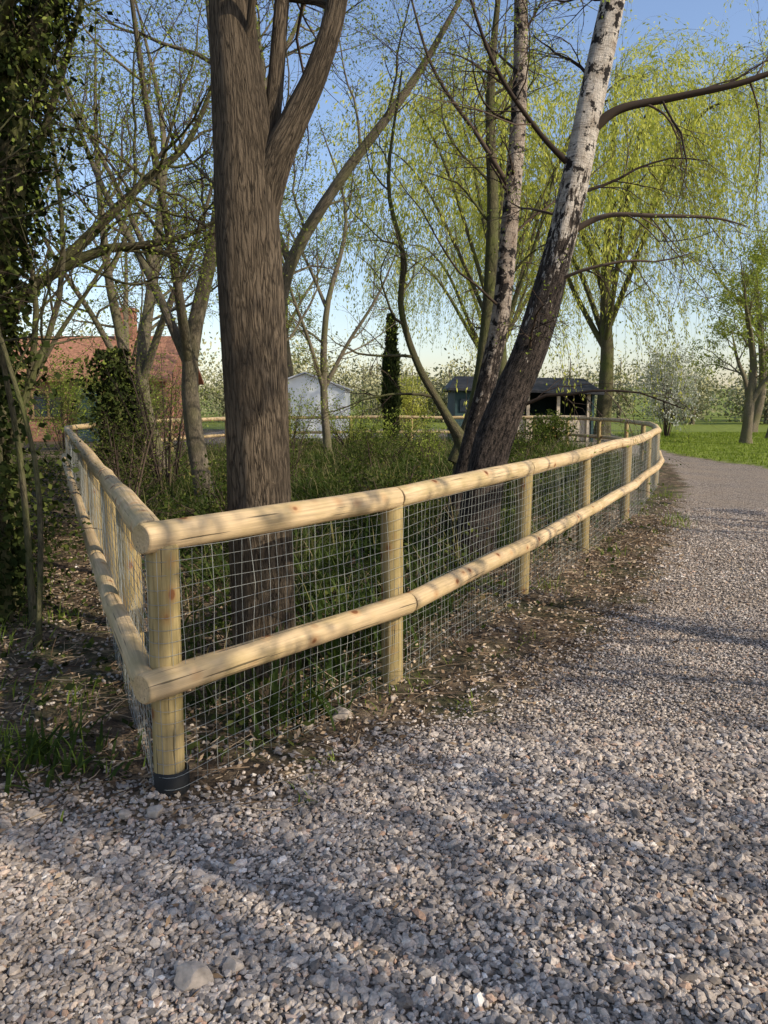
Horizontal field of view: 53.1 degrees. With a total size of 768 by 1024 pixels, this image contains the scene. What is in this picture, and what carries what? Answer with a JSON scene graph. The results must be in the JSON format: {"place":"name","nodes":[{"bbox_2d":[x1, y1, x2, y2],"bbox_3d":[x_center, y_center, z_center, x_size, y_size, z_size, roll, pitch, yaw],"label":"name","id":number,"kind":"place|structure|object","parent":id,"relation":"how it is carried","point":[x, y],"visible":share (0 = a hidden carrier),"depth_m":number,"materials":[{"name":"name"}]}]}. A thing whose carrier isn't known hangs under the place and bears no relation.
{"place":"outdoors","nodes":[
{"label":"outdoors","id":0,"kind":"place"},
{"bbox_2d":[8,359,185,441],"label":"walls","id":1,"kind":"structure","parent":0,"point":[39,438],"depth_m":30.84,"materials":[{"name":"brick"}]},
{"bbox_2d":[7,392,65,418],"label":"window frames","id":2,"kind":"structure","parent":1,"relation":"attached to","point":[33,416],"depth_m":30.66,"materials":[{"name":"white wood"}]},
{"bbox_2d":[6,394,62,416],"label":"windows","id":3,"kind":"structure","parent":2,"relation":"attached to","point":[40,407],"depth_m":30.68,"materials":[{"name":"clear glass"}]},
{"bbox_2d":[75,389,100,441],"bbox_3d":[-11.800,-3.870,30.731,0.950,2.100,0.080,0,8,0],"label":"door","id":4,"kind":"structure","parent":1,"relation":"attached to","point":[84,431],"depth_m":30.72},
{"bbox_2d":[7,336,203,384],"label":"roof","id":5,"kind":"structure","parent":1,"relation":"on","point":[170,347],"depth_m":31.68,"materials":[{"name":"tile"}]},
{"bbox_2d":[114,307,138,339],"bbox_3d":[-11.000,-7.792,32.733,0.950,1.710,0.750,0,8,0],"label":"chimney","id":6,"kind":"object","parent":5,"relation":"on","point":[134,331],"visible":0.18,"depth_m":32.47,"materials":[{"name":"brick"}]},
{"bbox_2d":[0,497,767,1023],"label":"gravel path","id":7,"kind":"structure","parent":0,"point":[342,979],"depth_m":2.49,"materials":[{"name":"grey gravel"}]},
{"bbox_2d":[24,808,45,819],"bbox_3d":[-1.274,1.107,2.803,0.070,0.042,0.060,4,9,26],"label":"rock","id":8,"kind":"object","parent":7,"relation":"on","point":[30,813],"visible":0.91,"depth_m":2.79,"materials":[{"name":"stone"}]},
{"bbox_2d":[146,804,163,818],"bbox_3d":[-0.833,1.093,2.784,0.066,0.057,0.052,5,10,33],"label":"rock","id":9,"kind":"object","parent":7,"relation":"on","point":[154,811],"visible":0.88,"depth_m":2.77,"materials":[{"name":"stone"}]},
{"bbox_2d":[174,960,213,991],"bbox_3d":[-0.501,1.218,1.998,0.090,0.086,0.071,5,9,32],"label":"rock","id":10,"kind":"object","parent":7,"relation":"on","point":[192,974],"visible":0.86,"depth_m":1.99,"materials":[{"name":"stone"}]},
{"bbox_2d":[222,956,243,973],"bbox_3d":[-0.404,1.217,2.059,0.058,0.043,0.046,0,8,0],"label":"rock","id":11,"kind":"object","parent":7,"relation":"on","point":[233,964],"visible":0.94,"depth_m":2.05,"materials":[{"name":"stone"}]},
{"bbox_2d":[0,387,767,1023],"bbox_3d":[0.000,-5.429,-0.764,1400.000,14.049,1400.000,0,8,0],"label":"ground","id":12,"kind":"structure","parent":0,"point":[728,483],"depth_m":3.94,"materials":[{"name":"brown soil"}]},
{"bbox_2d":[7,329,55,462],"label":"hawthorn shrub","id":13,"kind":"object","parent":12,"relation":"on","point":[33,395],"visible":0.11,"depth_m":15.29,"materials":[{"name":"green plant"}]},
{"bbox_2d":[19,124,77,372],"bbox_3d":[-7.459,-4.979,11.681,5.530,9.922,6.399,0,8,0],"label":"ash tree","id":14,"kind":"object","parent":12,"relation":"on","point":[51,180],"visible":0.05,"depth_m":13.50,"materials":[{"name":"green plant"}]},
{"bbox_2d":[13,1,90,463],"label":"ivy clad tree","id":15,"kind":"object","parent":12,"relation":"on","point":[39,69],"visible":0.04,"depth_m":7.42,"materials":[{"name":"green plant"}]},
{"bbox_2d":[0,0,105,627],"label":"hazel tree","id":16,"kind":"object","parent":12,"relation":"on","point":[31,594],"visible":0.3,"depth_m":5.15,"materials":[{"name":"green plant"}]},
{"bbox_2d":[19,344,99,449],"bbox_3d":[-10.117,-3.566,24.766,3.272,3.542,3.739,0,8,0],"label":"hawthorn shrub","id":17,"kind":"object","parent":12,"relation":"on","point":[60,416],"visible":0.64,"depth_m":24.41,"materials":[{"name":"green plant"}]},
{"bbox_2d":[0,0,137,624],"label":"ivy clad tree","id":18,"kind":"object","parent":12,"relation":"on","point":[11,578],"visible":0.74,"depth_m":5.01,"materials":[{"name":"green plant"}]},
{"bbox_2d":[0,0,137,185],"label":"hazel tree","id":19,"kind":"object","parent":12,"relation":"on","point":[62,84],"visible":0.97,"depth_m":4.28,"materials":[{"name":"green plant"}]},
{"bbox_2d":[24,73,120,309],"bbox_3d":[-13.057,-8.468,24.543,8.528,13.259,8.705,0,8,0],"label":"ash tree","id":20,"kind":"object","parent":12,"relation":"on","point":[48,188],"visible":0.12,"depth_m":25.36,"materials":[{"name":"green plant"}]},
{"bbox_2d":[0,0,153,650],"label":"hazel tree","id":21,"kind":"object","parent":12,"relation":"on","point":[39,610],"visible":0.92,"depth_m":4.52,"materials":[{"name":"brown plant"}]},
{"bbox_2d":[0,2,174,599],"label":"hazel tree","id":22,"kind":"object","parent":12,"relation":"on","point":[50,329],"visible":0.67,"depth_m":5.31,"materials":[{"name":"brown plant"}]},
{"bbox_2d":[15,118,180,543],"bbox_3d":[-2.704,-2.436,6.264,2.231,6.291,1.780,0,8,0],"label":"hazel tree","id":23,"kind":"object","parent":12,"relation":"on","point":[33,347],"visible":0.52,"depth_m":6.11,"materials":[{"name":"green plant"}]},
{"bbox_2d":[0,0,196,422],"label":"hazel tree","id":24,"kind":"object","parent":12,"relation":"on","point":[47,208],"visible":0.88,"depth_m":4.85,"materials":[{"name":"green plant"}]},
{"bbox_2d":[5,0,204,489],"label":"ivy clad tree","id":25,"kind":"object","parent":12,"relation":"on","point":[48,117],"visible":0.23,"depth_m":5.25,"materials":[{"name":"green plant"}]},
{"bbox_2d":[1,3,218,566],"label":"hazel tree","id":26,"kind":"object","parent":12,"relation":"on","point":[80,301],"visible":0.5,"depth_m":6.75,"materials":[{"name":"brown plant"}]},
{"bbox_2d":[50,345,177,482],"bbox_3d":[-5.001,-1.701,14.303,2.280,2.806,1.918,3,9,21],"label":"ivy clad stump","id":27,"kind":"object","parent":12,"relation":"on","point":[114,409],"visible":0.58,"depth_m":14.05,"materials":[{"name":"green plant"}]},
{"bbox_2d":[51,384,185,502],"bbox_3d":[-3.037,-0.572,8.811,1.333,1.790,1.510,2,8,16],"label":"hawthorn shrub","id":28,"kind":"object","parent":12,"relation":"on","point":[118,472],"visible":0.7,"depth_m":8.88,"materials":[{"name":"green plant"}]},
{"bbox_2d":[62,353,180,456],"bbox_3d":[-5.676,-2.213,16.669,2.593,2.851,2.754,0,8,0],"label":"hawthorn shrub","id":29,"kind":"object","parent":12,"relation":"on","point":[155,402],"visible":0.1,"depth_m":16.89,"materials":[{"name":"green plant"}]},
{"bbox_2d":[118,809,131,819],"bbox_3d":[-0.931,1.095,2.770,0.049,0.045,0.048,0,8,0],"label":"rock","id":30,"kind":"object","parent":12,"relation":"on","point":[124,814],"visible":0.99,"depth_m":2.75,"materials":[{"name":"stone"}]},
{"bbox_2d":[101,371,174,435],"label":"hawthorn shrub","id":31,"kind":"object","parent":12,"relation":"on","point":[157,390],"visible":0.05,"depth_m":23.91,"materials":[{"name":"green plant"}]},
{"bbox_2d":[25,1,263,368],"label":"ash tree","id":32,"kind":"object","parent":12,"relation":"on","point":[113,296],"visible":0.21,"depth_m":17.18,"materials":[{"name":"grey plant"}]},
{"bbox_2d":[80,323,225,498],"bbox_3d":[-3.513,-1.570,12.031,2.146,2.871,2.330,2,8,17],"label":"hawthorn shrub","id":33,"kind":"object","parent":12,"relation":"on","point":[176,465],"visible":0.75,"depth_m":11.94,"materials":[{"name":"green plant"}]},
{"bbox_2d":[17,0,289,483],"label":"ash tree","id":34,"kind":"object","parent":12,"relation":"on","point":[150,301],"visible":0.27,"depth_m":13.93,"materials":[{"name":"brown plant"}]},
{"bbox_2d":[2,0,324,436],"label":"field maple tree","id":35,"kind":"object","parent":12,"relation":"on","point":[197,118],"visible":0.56,"depth_m":7.56,"materials":[{"name":"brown plant"}]},
{"bbox_2d":[147,448,292,557],"bbox_3d":[-1.536,-0.040,7.313,1.362,1.162,1.346,0,8,0],"label":"hawthorn shrub","id":36,"kind":"object","parent":12,"relation":"on","point":[222,497],"visible":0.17,"depth_m":7.10,"materials":[{"name":"green plant"}]},
{"bbox_2d":[29,0,425,513],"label":"ash tree","id":37,"kind":"object","parent":12,"relation":"on","point":[186,335],"visible":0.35,"depth_m":9.86,"materials":[{"name":"brown plant"}]},
{"bbox_2d":[160,0,351,696],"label":"oak tree","id":38,"kind":"object","parent":12,"relation":"on","point":[257,135],"visible":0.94,"depth_m":3.76,"materials":[{"name":"brown plant"}]},
{"bbox_2d":[273,746,282,753],"bbox_3d":[-0.450,1.015,3.274,0.042,0.035,0.033,0,8,0],"label":"rock","id":39,"kind":"object","parent":12,"relation":"on","point":[278,749],"visible":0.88,"depth_m":3.26,"materials":[{"name":"stone"}]},
{"bbox_2d":[288,400,320,489],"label":"hawthorn shrub","id":40,"kind":"object","parent":12,"relation":"on","point":[293,460],"visible":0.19,"depth_m":13.17,"materials":[{"name":"green plant"}]},
{"bbox_2d":[303,724,314,730],"bbox_3d":[-0.350,1.001,3.551,0.062,0.063,0.053,0,8,0],"label":"rock","id":41,"kind":"object","parent":12,"relation":"on","point":[311,726],"visible":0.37,"depth_m":3.53,"materials":[{"name":"stone"}]},
{"bbox_2d":[288,379,333,453],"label":"hawthorn shrub","id":42,"kind":"object","parent":12,"relation":"on","point":[291,429],"visible":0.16,"depth_m":18.91,"materials":[{"name":"green plant"}]},
{"bbox_2d":[279,183,357,377],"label":"ash tree","id":43,"kind":"object","parent":12,"relation":"on","point":[289,353],"visible":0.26,"depth_m":41.00,"materials":[{"name":"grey plant"}]},
{"bbox_2d":[0,438,637,763],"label":"ivy ground cover","id":44,"kind":"object","parent":12,"relation":"on","point":[187,699],"visible":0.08,"depth_m":4.53,"materials":[{"name":"green plant"}]},
{"bbox_2d":[288,372,352,437],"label":"white outbuilding","id":45,"kind":"structure","parent":12,"relation":"on","point":[294,381],"depth_m":33.63,"materials":[{"name":"paint"}]},
{"bbox_2d":[288,392,290,424],"bbox_3d":[-4.500,-4.238,33.708,0.800,2.000,0.050,0,8,0],"label":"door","id":46,"kind":"structure","parent":45,"relation":"in","point":[288,392],"depth_m":33.63,"materials":[{"name":"wood"}]},
{"bbox_2d":[0,427,649,795],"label":"reeds","id":47,"kind":"object","parent":12,"relation":"on","point":[336,651],"visible":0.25,"depth_m":5.90,"materials":[{"name":"green plant"}]},
{"bbox_2d":[181,0,469,340],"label":"ash tree","id":48,"kind":"object","parent":12,"relation":"on","point":[325,202],"visible":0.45,"depth_m":9.52,"materials":[{"name":"brown plant"}]},
{"bbox_2d":[332,707,351,721],"bbox_3d":[-0.202,0.971,3.676,0.098,0.070,0.083,0,8,0],"label":"rock","id":49,"kind":"object","parent":12,"relation":"on","point":[343,714],"visible":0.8,"depth_m":3.64,"materials":[{"name":"stone"}]},
{"bbox_2d":[0,485,696,822],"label":"grass tufts","id":50,"kind":"object","parent":12,"relation":"on","point":[84,764],"visible":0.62,"depth_m":3.86,"materials":[{"name":"green plant"}]},
{"bbox_2d":[294,394,404,451],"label":"hawthorn shrub","id":51,"kind":"object","parent":12,"relation":"on","point":[351,430],"visible":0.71,"depth_m":21.58,"materials":[{"name":"green plant"}]},
{"bbox_2d":[12,423,688,746],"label":"brambles","id":52,"kind":"object","parent":12,"relation":"on","point":[191,608],"visible":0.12,"depth_m":6.79,"materials":[{"name":"green plant"}]},
{"bbox_2d":[279,103,435,454],"bbox_3d":[-1.450,-6.020,20.022,6.178,9.573,4.204,-4,9,-26],"label":"ash tree","id":53,"kind":"object","parent":12,"relation":"on","point":[321,373],"visible":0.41,"depth_m":20.12,"materials":[{"name":"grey plant"}]},
{"bbox_2d":[61,415,664,796],"bbox_3d":[0.175,-1.067,15.483,13.660,1.400,25.751,0,8,0],"label":"wooden fence","id":54,"kind":"object","parent":12,"relation":"on","point":[162,676],"visible":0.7,"depth_m":3.82,"materials":[{"name":"brown wood"}]},
{"bbox_2d":[318,409,432,472],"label":"hawthorn shrub","id":55,"kind":"object","parent":12,"relation":"on","point":[370,443],"visible":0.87,"depth_m":14.96,"materials":[{"name":"green plant"}]},
{"bbox_2d":[325,441,440,535],"bbox_3d":[0.025,-0.147,8.142,1.358,1.201,1.620,0,8,0],"label":"hawthorn shrub","id":56,"kind":"object","parent":12,"relation":"on","point":[348,481],"visible":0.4,"depth_m":8.17,"materials":[{"name":"green plant"}]},
{"bbox_2d":[0,512,766,1023],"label":"leaf litter","id":57,"kind":"object","parent":12,"relation":"on","point":[366,660],"visible":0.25,"depth_m":4.33,"materials":[{"name":"brown plant"}]},
{"bbox_2d":[378,312,402,444],"bbox_3d":[0.270,-4.442,26.216,0.838,4.691,0.892,5,9,29],"label":"cypress tree","id":58,"kind":"object","parent":12,"relation":"on","point":[393,401],"visible":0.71,"depth_m":26.05,"materials":[{"name":"green plant"}]},
{"bbox_2d":[18,304,767,424],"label":"distant trees","id":59,"kind":"object","parent":12,"relation":"on","point":[443,381],"visible":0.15,"depth_m":65.16,"materials":[{"name":"green plant"}]},
{"bbox_2d":[390,695,397,700],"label":"rock","id":60,"kind":"object","parent":12,"relation":"on","point":[392,697],"visible":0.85,"depth_m":3.85,"materials":[{"name":"stone"}]},
{"bbox_2d":[374,367,449,440],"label":"hawthorn shrub","id":61,"kind":"object","parent":12,"relation":"on","point":[406,401],"visible":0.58,"depth_m":30.46,"materials":[{"name":"green plant"}]},
{"bbox_2d":[380,408,450,462],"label":"hawthorn shrub","id":62,"kind":"object","parent":12,"relation":"on","point":[428,442],"visible":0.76,"depth_m":17.26,"materials":[{"name":"green plant"}]},
{"bbox_2d":[296,0,597,498],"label":"alder tree","id":63,"kind":"object","parent":12,"relation":"on","point":[456,430],"visible":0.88,"depth_m":8.98,"materials":[{"name":"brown plant"}]},
{"bbox_2d":[290,0,635,538],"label":"silver birch tree","id":64,"kind":"object","parent":12,"relation":"on","point":[491,361],"visible":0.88,"depth_m":8.01,"materials":[{"name":"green plant"}]},
{"bbox_2d":[350,162,626,375],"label":"weeping willow tree","id":65,"kind":"object","parent":12,"relation":"on","point":[440,293],"visible":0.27,"depth_m":44.51,"materials":[{"name":"green plant"}]},
{"bbox_2d":[281,0,738,439],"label":"weeping willow tree","id":66,"kind":"object","parent":12,"relation":"on","point":[529,188],"visible":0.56,"depth_m":22.06,"materials":[{"name":"green plant"}]},
{"bbox_2d":[449,425,578,504],"bbox_3d":[1.808,-0.574,10.521,1.670,1.326,1.943,2,8,12],"label":"hawthorn shrub","id":67,"kind":"object","parent":12,"relation":"on","point":[513,456],"visible":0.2,"depth_m":10.49,"materials":[{"name":"green plant"}]},
{"bbox_2d":[441,376,604,441],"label":"timber shed","id":68,"kind":"structure","parent":12,"relation":"on","point":[456,406],"depth_m":30.71,"materials":[{"name":"wood"}]},
{"bbox_2d":[460,399,468,411],"bbox_3d":[3.300,-4.210,30.279,0.600,0.500,0.050,0,8,0],"label":"window","id":69,"kind":"structure","parent":68,"relation":"in","point":[462,404],"depth_m":30.25,"materials":[{"name":"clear glass"}]},
{"bbox_2d":[511,410,553,455],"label":"hawthorn shrub","id":70,"kind":"object","parent":12,"relation":"on","point":[531,442],"visible":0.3,"depth_m":18.48,"materials":[{"name":"green plant"}]},
{"bbox_2d":[524,409,578,447],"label":"laurel shrub","id":71,"kind":"object","parent":12,"relation":"on","point":[555,421],"visible":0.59,"depth_m":23.50,"materials":[{"name":"green plant"}]},
{"bbox_2d":[362,0,767,438],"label":"weeping willow tree","id":72,"kind":"object","parent":12,"relation":"on","point":[603,334],"visible":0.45,"depth_m":29.14,"materials":[{"name":"green plant"}]},
{"bbox_2d":[366,0,767,565],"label":"silver birch tree","id":73,"kind":"object","parent":12,"relation":"on","point":[499,423],"visible":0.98,"depth_m":6.62,"materials":[{"name":"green plant"}]},
{"bbox_2d":[619,328,722,436],"bbox_3d":[12.981,-5.788,34.572,4.474,4.941,4.072,-6,10,-38],"label":"blossom shrub","id":74,"kind":"object","parent":12,"relation":"on","point":[665,387],"visible":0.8,"depth_m":34.22,"materials":[{"name":"white plant"}]},
{"bbox_2d":[11,0,767,389],"label":"sky","id":75,"kind":"structure","parent":0,"point":[694,12],"materials":[{"name":"blue"}]},
{"bbox_2d":[612,431,767,466],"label":"grass lawn","id":76,"kind":"structure","parent":0,"point":[724,435],"depth_m":27.56,"materials":[{"name":"green plant"}]},
{"bbox_2d":[678,208,767,432],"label":"ash tree","id":77,"kind":"object","parent":76,"relation":"on","point":[759,405],"visible":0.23,"depth_m":39.40,"materials":[{"name":"green plant"}]},
{"bbox_2d":[685,231,767,443],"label":"ash tree","id":78,"kind":"object","parent":76,"relation":"on","point":[752,392],"visible":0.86,"depth_m":28.45,"materials":[{"name":"green plant"}]},
{"bbox_2d":[688,268,767,437],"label":"ash tree","id":79,"kind":"object","parent":76,"relation":"on","point":[724,311],"visible":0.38,"depth_m":31.68,"materials":[{"name":"green plant"}]}
]}

